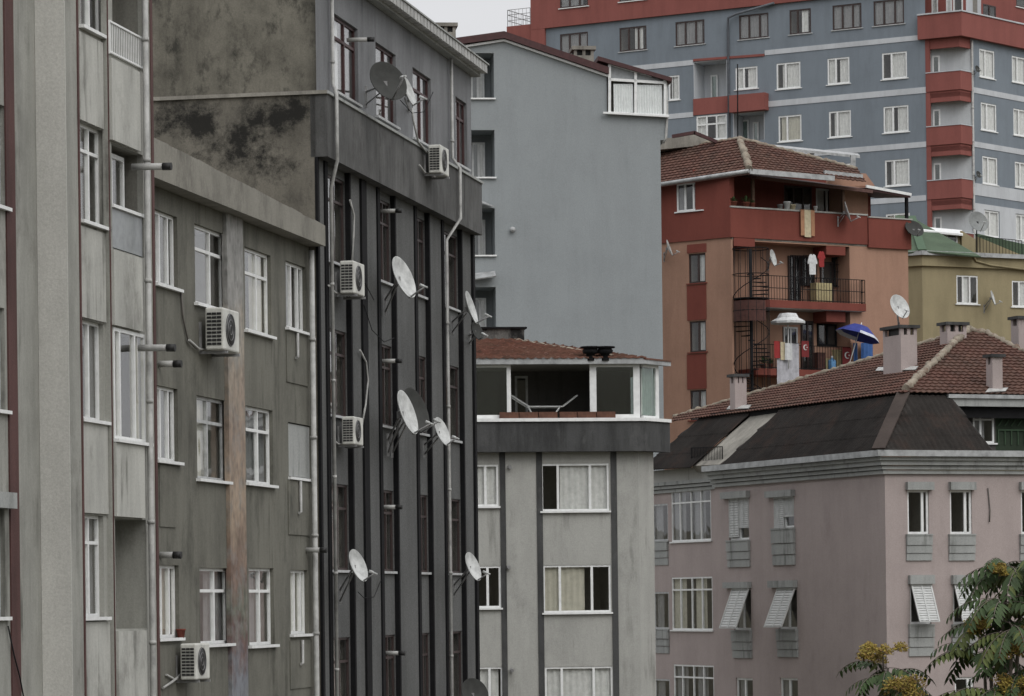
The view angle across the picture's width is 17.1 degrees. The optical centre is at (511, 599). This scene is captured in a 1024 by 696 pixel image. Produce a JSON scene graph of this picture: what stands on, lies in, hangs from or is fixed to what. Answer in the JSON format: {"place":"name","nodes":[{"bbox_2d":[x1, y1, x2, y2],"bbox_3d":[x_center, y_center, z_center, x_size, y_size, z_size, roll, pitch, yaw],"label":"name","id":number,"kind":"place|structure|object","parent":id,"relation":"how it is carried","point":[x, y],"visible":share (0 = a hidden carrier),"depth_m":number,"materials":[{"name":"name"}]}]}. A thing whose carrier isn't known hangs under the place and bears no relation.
{"place":"outdoors","nodes":[
{"label":"outdoors","id":0,"kind":"place"},
{"bbox_2d":[0,0,175,695],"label":"apartment building","id":1,"kind":"structure","parent":0,"point":[79,565],"depth_m":50.24,"materials":[{"name":"paint"}]},
{"bbox_2d":[79,0,111,39],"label":"window","id":2,"kind":"structure","parent":1,"relation":"in","point":[86,14],"depth_m":51.72,"materials":[{"name":"white plastic"}]},
{"bbox_2d":[80,123,111,230],"bbox_3d":[-6.419,-6.413,51.493,0.306,1.533,1.343,-1,0,11],"label":"window","id":3,"kind":"structure","parent":1,"relation":"in","point":[85,151],"depth_m":51.54,"materials":[{"name":"white plastic"}]},
{"bbox_2d":[82,320,111,424],"bbox_3d":[-6.403,-3.442,51.379,0.303,1.549,1.338,-1,0,11],"label":"window","id":4,"kind":"structure","parent":1,"relation":"in","point":[87,327],"depth_m":51.80,"materials":[{"name":"white plastic"}]},
{"bbox_2d":[85,515,111,620],"bbox_3d":[-6.389,-0.487,51.267,0.303,1.588,1.333,-1,0,11],"label":"window","id":5,"kind":"structure","parent":1,"relation":"in","point":[88,518],"depth_m":51.77,"materials":[{"name":"white plastic"}]},
{"bbox_2d":[111,153,124,251],"bbox_3d":[-6.223,-6.164,52.825,0.058,1.553,1.222,-1,0,11],"label":"balcony door","id":6,"kind":"structure","parent":1,"relation":"in","point":[115,157],"depth_m":53.36,"materials":[{"name":"white plastic"}]},
{"bbox_2d":[113,327,153,446],"bbox_3d":[-5.965,-3.303,52.881,0.244,1.765,1.773,-1,0,11],"label":"window","id":7,"kind":"structure","parent":1,"relation":"in","point":[134,439],"depth_m":53.10,"materials":[{"name":"white plastic"}]},
{"bbox_2d":[154,138,327,695],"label":"apartment building","id":8,"kind":"structure","parent":0,"point":[239,550],"depth_m":60.74,"materials":[{"name":"green paint"}]},
{"bbox_2d":[155,211,183,292],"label":"window","id":9,"kind":"structure","parent":8,"relation":"in","point":[165,285],"depth_m":57.19,"materials":[{"name":"white plastic"}]},
{"bbox_2d":[157,386,184,465],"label":"window","id":10,"kind":"structure","parent":8,"relation":"in","point":[162,392],"depth_m":57.12,"materials":[{"name":"white plastic"}]},
{"bbox_2d":[159,565,185,641],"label":"window","id":11,"kind":"structure","parent":8,"relation":"in","point":[164,570],"depth_m":57.06,"materials":[{"name":"white plastic"}]},
{"bbox_2d":[162,643,210,688],"bbox_3d":[-5.460,1.103,57.062,0.421,0.740,1.759,-1,0,11],"label":"air conditioner","id":12,"kind":"object","parent":8,"relation":"attached to","point":[195,664],"visible":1,"depth_m":57.02,"materials":[{"name":"metal"}]},
{"bbox_2d":[194,225,222,307],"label":"window","id":13,"kind":"structure","parent":8,"relation":"in","point":[207,252],"depth_m":59.67,"materials":[{"name":"white plastic"}]},
{"bbox_2d":[188,307,239,356],"bbox_3d":[-5.141,-4.649,58.817,0.507,0.791,1.845,-1,0,11],"label":"air conditioner","id":14,"kind":"object","parent":8,"relation":"attached to","point":[222,331],"visible":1,"depth_m":58.67,"materials":[{"name":"metal"}]},
{"bbox_2d":[196,396,232,484],"bbox_3d":[-5.304,-2.791,59.502,0.281,1.487,2.062,-1,0,11],"label":"window","id":15,"kind":"structure","parent":8,"relation":"in","point":[202,421],"depth_m":59.41,"materials":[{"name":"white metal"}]},
{"bbox_2d":[200,568,235,646],"bbox_3d":[-5.258,0.131,59.561,0.284,1.381,2.066,-1,0,11],"label":"window","id":16,"kind":"structure","parent":8,"relation":"in","point":[212,634],"depth_m":59.74,"materials":[{"name":"white plastic"}]},
{"bbox_2d":[244,248,276,339],"bbox_3d":[-4.730,-5.643,62.595,0.278,1.565,1.986,-1,0,11],"label":"window","id":17,"kind":"structure","parent":8,"relation":"in","point":[254,258],"depth_m":62.84,"materials":[{"name":"white plastic"}]},
{"bbox_2d":[246,406,278,487],"bbox_3d":[-4.702,-2.808,62.570,0.283,1.451,2.054,-1,0,11],"label":"window","id":18,"kind":"structure","parent":8,"relation":"in","point":[255,432],"depth_m":62.67,"materials":[{"name":"white plastic"}]},
{"bbox_2d":[248,568,279,648],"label":"window","id":19,"kind":"structure","parent":8,"relation":"in","point":[258,644],"depth_m":62.63,"materials":[{"name":"white plastic"}]},
{"bbox_2d":[285,262,309,335],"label":"window","id":20,"kind":"structure","parent":8,"relation":"in","point":[298,308],"depth_m":65.63,"materials":[{"name":"white plastic"}]},
{"bbox_2d":[290,570,313,636],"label":"window","id":21,"kind":"structure","parent":8,"relation":"in","point":[296,576],"depth_m":65.55,"materials":[{"name":"white plastic"}]},
{"bbox_2d":[406,0,530,37],"label":"sky","id":22,"kind":"structure","parent":0,"point":[473,17],"materials":[{"name":"white"}]},
{"bbox_2d":[476,327,671,695],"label":"apartment building","id":23,"kind":"structure","parent":0,"point":[566,552],"depth_m":100.12,"materials":[{"name":"grey paint"}]},
{"bbox_2d":[478,464,500,507],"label":"window","id":24,"kind":"structure","parent":23,"relation":"in","point":[488,494],"depth_m":99.86,"materials":[{"name":"white plastic"}]},
{"bbox_2d":[479,566,502,609],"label":"window","id":25,"kind":"structure","parent":23,"relation":"in","point":[487,607],"depth_m":99.78,"materials":[{"name":"white plastic"}]},
{"bbox_2d":[480,667,501,695],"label":"window","id":26,"kind":"structure","parent":23,"relation":"in","point":[488,675],"depth_m":99.88,"materials":[{"name":"white plastic"}]},
{"bbox_2d":[540,463,610,512],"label":"window","id":27,"kind":"structure","parent":23,"relation":"in","point":[583,489],"depth_m":100.20,"materials":[{"name":"white plastic"}]},
{"bbox_2d":[542,565,612,614],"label":"window","id":28,"kind":"structure","parent":23,"relation":"in","point":[564,590],"depth_m":100.15,"materials":[{"name":"white plastic"}]},
{"bbox_2d":[545,666,612,695],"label":"window","id":29,"kind":"structure","parent":23,"relation":"in","point":[581,680],"depth_m":100.20,"materials":[{"name":"white plastic"}]},
{"bbox_2d":[653,316,1023,695],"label":"apartment building","id":30,"kind":"structure","parent":0,"point":[809,539],"depth_m":109.64,"materials":[{"name":"paint"}]},
{"bbox_2d":[654,504,668,542],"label":"window","id":31,"kind":"structure","parent":30,"relation":"in","point":[659,507],"depth_m":121.10,"materials":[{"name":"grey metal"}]},
{"bbox_2d":[655,592,669,630],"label":"window","id":32,"kind":"structure","parent":30,"relation":"in","point":[660,595],"depth_m":121.10,"materials":[{"name":"grey metal"}]},
{"bbox_2d":[669,490,711,542],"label":"window","id":33,"kind":"structure","parent":30,"relation":"in","point":[700,501],"depth_m":118.52,"materials":[{"name":"white plastic"}]},
{"bbox_2d":[670,577,713,631],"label":"window","id":34,"kind":"structure","parent":30,"relation":"in","point":[680,589],"depth_m":118.55,"materials":[{"name":"white plastic"}]},
{"bbox_2d":[674,664,713,695],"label":"window","id":35,"kind":"structure","parent":30,"relation":"in","point":[682,676],"depth_m":118.49,"materials":[{"name":"white plastic"}]},
{"bbox_2d":[719,588,751,631],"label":"window","id":36,"kind":"structure","parent":30,"relation":"in","point":[735,618],"depth_m":114.18,"materials":[{"name":"white plastic"}]},
{"bbox_2d":[725,497,749,541],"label":"window","id":37,"kind":"structure","parent":30,"relation":"in","point":[740,507],"depth_m":114.46,"materials":[{"name":"white plastic"}]},
{"bbox_2d":[763,588,797,630],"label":"window","id":38,"kind":"structure","parent":30,"relation":"in","point":[782,618],"depth_m":111.10,"materials":[{"name":"white plastic"}]},
{"bbox_2d":[770,496,794,529],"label":"window","id":39,"kind":"structure","parent":30,"relation":"in","point":[783,506],"depth_m":111.40,"materials":[{"name":"white plastic"}]},
{"bbox_2d":[890,295,909,324],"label":"satellite dish","id":40,"kind":"object","parent":30,"relation":"attached to","point":[899,306],"visible":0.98,"depth_m":112.84,"materials":[{"name":"metal"}]},
{"bbox_2d":[906,490,932,535],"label":"window","id":41,"kind":"structure","parent":30,"relation":"in","point":[921,533],"depth_m":105.55,"materials":[{"name":"white plastic"}]},
{"bbox_2d":[908,584,939,625],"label":"window","id":42,"kind":"structure","parent":30,"relation":"in","point":[926,606],"depth_m":105.21,"materials":[{"name":"white plastic"}]},
{"bbox_2d":[948,490,975,535],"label":"window","id":43,"kind":"structure","parent":30,"relation":"in","point":[964,533],"depth_m":106.14,"materials":[{"name":"white plastic"}]},
{"bbox_2d":[951,584,979,625],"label":"window","id":44,"kind":"structure","parent":30,"relation":"in","point":[965,614],"depth_m":105.78,"materials":[{"name":"white plastic"}]},
{"bbox_3d":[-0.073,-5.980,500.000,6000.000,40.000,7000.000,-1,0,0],"label":"ground","id":45,"kind":"structure","parent":0,"visible":0},
{"bbox_2d":[152,0,488,695],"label":"apartment building","id":46,"kind":"structure","parent":45,"relation":"on","point":[266,97],"depth_m":70.65,"materials":[{"name":"paint"}]},
{"bbox_2d":[328,175,343,266],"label":"window","id":47,"kind":"structure","parent":46,"relation":"in","point":[340,204],"depth_m":68.83,"materials":[{"name":"brown plastic"}]},
{"bbox_2d":[330,328,345,418],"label":"window","id":48,"kind":"structure","parent":46,"relation":"in","point":[339,416],"depth_m":68.83,"materials":[{"name":"brown plastic"}]},
{"bbox_2d":[332,483,352,572],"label":"window","id":49,"kind":"structure","parent":46,"relation":"in","point":[340,570],"depth_m":68.83,"materials":[{"name":"brown plastic"}]},
{"bbox_2d":[328,199,365,299],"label":"air conditioner","id":50,"kind":"object","parent":46,"relation":"attached to","point":[352,286],"visible":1,"depth_m":67.63,"materials":[{"name":"metal"}]},
{"bbox_2d":[333,16,362,107],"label":"window","id":51,"kind":"structure","parent":46,"relation":"in","point":[343,45],"depth_m":68.80,"materials":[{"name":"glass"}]},
{"bbox_2d":[336,349,368,447],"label":"air conditioner","id":52,"kind":"object","parent":46,"relation":"attached to","point":[352,431],"visible":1,"depth_m":67.73,"materials":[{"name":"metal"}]},
{"bbox_2d":[339,549,377,603],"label":"satellite dish","id":53,"kind":"object","parent":46,"relation":"attached to","point":[358,566],"visible":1,"depth_m":66.61,"materials":[{"name":"metal"}]},
{"bbox_2d":[365,61,406,107],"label":"satellite dish","id":54,"kind":"object","parent":46,"relation":"attached to","point":[388,80],"visible":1,"depth_m":69.13,"materials":[{"name":"grey metal"}]},
{"bbox_2d":[380,200,392,286],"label":"window","id":55,"kind":"structure","parent":46,"relation":"in","point":[382,203],"depth_m":72.47,"materials":[{"name":"brown glass"}]},
{"bbox_2d":[375,44,400,129],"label":"window","id":56,"kind":"structure","parent":46,"relation":"in","point":[382,118],"depth_m":72.26,"materials":[{"name":"brown glass"}]},
{"bbox_2d":[382,345,395,429],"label":"window","id":57,"kind":"structure","parent":46,"relation":"in","point":[388,426],"depth_m":72.49,"materials":[{"name":"brown glass"}]},
{"bbox_2d":[385,635,394,695],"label":"window","id":58,"kind":"structure","parent":46,"relation":"in","point":[391,657],"depth_m":72.61,"materials":[{"name":"brown glass"}]},
{"bbox_2d":[384,490,397,573],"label":"window","id":59,"kind":"structure","parent":46,"relation":"in","point":[387,571],"depth_m":72.47,"materials":[{"name":"brown glass"}]},
{"bbox_2d":[384,256,427,315],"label":"satellite dish","id":60,"kind":"object","parent":46,"relation":"attached to","point":[404,279],"visible":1,"depth_m":71.02,"materials":[{"name":"metal"}]},
{"bbox_2d":[387,390,433,455],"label":"satellite dish","id":61,"kind":"object","parent":46,"relation":"attached to","point":[406,413],"visible":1,"depth_m":70.55,"materials":[{"name":"metal"}]},
{"bbox_2d":[391,388,440,457],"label":"satellite dish","id":62,"kind":"object","parent":46,"relation":"attached to","point":[418,404],"visible":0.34,"depth_m":72.28,"materials":[{"name":"grey metal"}]},
{"bbox_2d":[412,70,428,148],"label":"window","id":63,"kind":"structure","parent":46,"relation":"in","point":[419,76],"depth_m":75.69,"materials":[{"name":"brown glass"}]},
{"bbox_2d":[417,218,427,299],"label":"window","id":64,"kind":"structure","parent":46,"relation":"in","point":[421,295],"depth_m":76.10,"materials":[{"name":"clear glass"}]},
{"bbox_2d":[421,495,431,574],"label":"window","id":65,"kind":"structure","parent":46,"relation":"in","point":[424,572],"depth_m":76.10,"materials":[{"name":"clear glass"}]},
{"bbox_2d":[411,108,449,179],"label":"air conditioner","id":66,"kind":"object","parent":46,"relation":"attached to","point":[438,156],"visible":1,"depth_m":74.63,"materials":[{"name":"metal"}]},
{"bbox_2d":[423,417,458,457],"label":"satellite dish","id":67,"kind":"object","parent":46,"relation":"attached to","point":[442,432],"visible":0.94,"depth_m":75.26,"materials":[{"name":"metal"}]},
{"bbox_2d":[444,232,460,312],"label":"window","id":68,"kind":"structure","parent":46,"relation":"in","point":[454,308],"depth_m":79.55,"materials":[{"name":"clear glass"}]},
{"bbox_2d":[456,99,470,171],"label":"window","id":69,"kind":"structure","parent":46,"relation":"in","point":[458,102],"depth_m":79.83,"materials":[{"name":"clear glass"}]},
{"bbox_2d":[453,552,489,596],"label":"satellite dish","id":70,"kind":"object","parent":46,"relation":"attached to","point":[473,567],"visible":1,"depth_m":77.17,"materials":[{"name":"metal"}]},
{"bbox_2d":[451,291,491,334],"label":"satellite dish","id":71,"kind":"object","parent":46,"relation":"attached to","point":[469,308],"visible":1,"depth_m":77.83,"materials":[{"name":"metal"}]},
{"bbox_2d":[461,678,488,695],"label":"satellite dish","id":72,"kind":"object","parent":46,"relation":"attached to","point":[473,687],"visible":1,"depth_m":76.68,"materials":[{"name":"grey metal"}]},
{"bbox_2d":[435,22,671,470],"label":"apartment building","id":73,"kind":"structure","parent":45,"relation":"on","point":[566,157],"depth_m":129.99,"materials":[{"name":"grey paint"}]},
{"bbox_2d":[472,142,484,176],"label":"loggia door","id":74,"kind":"structure","parent":73,"relation":"in","point":[480,145],"depth_m":130.94,"materials":[{"name":"white plastic"}]},
{"bbox_2d":[732,247,769,392],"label":"spiral staircase","id":75,"kind":"structure","parent":45,"relation":"on","point":[751,309],"depth_m":145.77,"materials":[{"name":"black metal"}]},
{"bbox_2d":[507,0,1023,243],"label":"apartment building","id":76,"kind":"structure","parent":45,"relation":"on","point":[897,95],"depth_m":194.82,"materials":[{"name":"paint"}]},
{"bbox_2d":[560,32,587,53],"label":"window","id":77,"kind":"structure","parent":76,"relation":"in","point":[567,41],"depth_m":203.29,"materials":[{"name":"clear glass"}]},
{"bbox_2d":[618,26,647,52],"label":"window","id":78,"kind":"structure","parent":76,"relation":"in","point":[638,29],"depth_m":201.17,"materials":[{"name":"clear glass"}]},
{"bbox_2d":[674,19,705,46],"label":"window","id":79,"kind":"structure","parent":76,"relation":"in","point":[688,33],"depth_m":199.46,"materials":[{"name":"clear glass"}]},
{"bbox_2d":[696,114,726,139],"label":"window","id":80,"kind":"structure","parent":76,"relation":"in","point":[721,119],"depth_m":198.59,"materials":[{"name":"white plastic"}]},
{"bbox_2d":[734,66,758,90],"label":"window","id":81,"kind":"structure","parent":76,"relation":"in","point":[752,71],"depth_m":197.62,"materials":[{"name":"white plastic"}]},
{"bbox_2d":[737,13,769,40],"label":"window","id":82,"kind":"structure","parent":76,"relation":"in","point":[752,26],"depth_m":197.43,"materials":[{"name":"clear glass"}]},
{"bbox_2d":[775,62,801,90],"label":"window","id":83,"kind":"structure","parent":76,"relation":"in","point":[791,71],"depth_m":196.27,"materials":[{"name":"white plastic"}]},
{"bbox_2d":[777,114,802,142],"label":"window","id":84,"kind":"structure","parent":76,"relation":"in","point":[793,132],"depth_m":196.27,"materials":[{"name":"white plastic"}]},
{"bbox_2d":[788,8,811,35],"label":"window","id":85,"kind":"structure","parent":76,"relation":"in","point":[805,30],"depth_m":195.89,"materials":[{"name":"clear glass"}]},
{"bbox_2d":[826,57,850,85],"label":"window","id":86,"kind":"structure","parent":76,"relation":"in","point":[844,61],"depth_m":194.74,"materials":[{"name":"white plastic"}]},
{"bbox_2d":[827,110,852,138],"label":"window","id":87,"kind":"structure","parent":76,"relation":"in","point":[842,118],"depth_m":194.74,"materials":[{"name":"white plastic"}]},
{"bbox_2d":[831,3,862,31],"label":"window","id":88,"kind":"structure","parent":76,"relation":"in","point":[845,17],"depth_m":194.55,"materials":[{"name":"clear glass"}]},
{"bbox_2d":[872,0,905,26],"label":"window","id":89,"kind":"structure","parent":76,"relation":"in","point":[886,12],"depth_m":193.28,"materials":[{"name":"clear glass"}]},
{"bbox_2d":[880,51,908,80],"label":"window","id":90,"kind":"structure","parent":76,"relation":"in","point":[898,59],"depth_m":192.99,"materials":[{"name":"white plastic"}]},
{"bbox_2d":[882,105,909,133],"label":"window","id":91,"kind":"structure","parent":76,"relation":"in","point":[903,121],"depth_m":193.04,"materials":[{"name":"white plastic"}]},
{"bbox_2d":[883,159,910,187],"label":"window","id":92,"kind":"structure","parent":76,"relation":"in","point":[900,172],"depth_m":192.99,"materials":[{"name":"white plastic"}]},
{"bbox_2d":[979,49,995,80],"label":"window","id":93,"kind":"structure","parent":76,"relation":"in","point":[985,56],"depth_m":193.28,"materials":[{"name":"white plastic"}]},
{"bbox_2d":[980,102,997,132],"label":"window","id":94,"kind":"structure","parent":76,"relation":"in","point":[987,110],"depth_m":193.37,"materials":[{"name":"white plastic"}]},
{"bbox_2d":[982,156,998,186],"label":"window","id":95,"kind":"structure","parent":76,"relation":"in","point":[988,163],"depth_m":193.46,"materials":[{"name":"white plastic"}]},
{"bbox_2d":[984,210,998,237],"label":"window","id":96,"kind":"structure","parent":76,"relation":"in","point":[992,217],"depth_m":193.61,"materials":[{"name":"white plastic"}]},
{"bbox_2d":[1011,56,1023,84],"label":"window","id":97,"kind":"structure","parent":76,"relation":"in","point":[1017,62],"depth_m":195.65,"materials":[{"name":"white plastic"}]},
{"bbox_2d":[660,64,912,469],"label":"apartment building","id":98,"kind":"structure","parent":45,"relation":"on","point":[706,227],"depth_m":148.09,"materials":[{"name":"paint"}]},
{"bbox_2d":[674,182,703,212],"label":"window","id":99,"kind":"structure","parent":98,"relation":"in","point":[681,188],"depth_m":147.50,"materials":[{"name":"white plastic"}]},
{"bbox_2d":[686,253,706,284],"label":"window","id":100,"kind":"structure","parent":98,"relation":"in","point":[701,256],"depth_m":147.11,"materials":[{"name":"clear glass"}]},
{"bbox_2d":[687,321,707,353],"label":"window","id":101,"kind":"structure","parent":98,"relation":"in","point":[701,324],"depth_m":147.14,"materials":[{"name":"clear glass"}]},
{"bbox_2d":[777,343,798,383],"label":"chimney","id":102,"kind":"object","parent":98,"relation":"hanging from","point":[785,373],"visible":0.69,"depth_m":147.15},
{"bbox_2d":[771,313,804,368],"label":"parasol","id":103,"kind":"object","parent":98,"relation":"on","point":[787,319],"visible":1,"depth_m":146.60,"materials":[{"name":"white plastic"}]},
{"bbox_2d":[788,255,802,300],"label":"balcony door","id":104,"kind":"structure","parent":98,"relation":"in","point":[794,257],"depth_m":148.84,"materials":[{"name":"black glass"}]},
{"bbox_2d":[799,209,814,236],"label":"towel","id":105,"kind":"object","parent":98,"relation":"hanging from","point":[807,223],"visible":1,"depth_m":147.98,"materials":[{"name":"beige fabric"}]},
{"bbox_2d":[810,283,831,301],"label":"cabinet","id":106,"kind":"object","parent":98,"relation":"on","point":[825,294],"visible":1,"depth_m":149.00,"materials":[{"name":"brown wood"}]},
{"bbox_2d":[836,323,878,361],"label":"parasol","id":107,"kind":"object","parent":98,"relation":"on","point":[859,332],"visible":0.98,"depth_m":148.58,"materials":[{"name":"blue fabric"}]},
{"bbox_2d":[836,557,1023,695],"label":"ailanthus tree","id":108,"kind":"object","parent":45,"relation":"on","point":[1004,643],"visible":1,"depth_m":46.03,"materials":[{"name":"green plant"}]},
{"bbox_2d":[895,215,1023,470],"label":"apartment building","id":109,"kind":"structure","parent":45,"relation":"on","point":[953,276],"depth_m":161.32,"materials":[{"name":"yellow paint"}]},
{"bbox_2d":[955,275,980,304],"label":"window","id":110,"kind":"structure","parent":109,"relation":"in","point":[965,280],"depth_m":161.21,"materials":[{"name":"white plastic"}]},
{"bbox_2d":[969,211,987,252],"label":"satellite dish","id":111,"kind":"object","parent":109,"relation":"on","point":[978,221],"visible":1,"depth_m":162.21,"materials":[{"name":"metal"}]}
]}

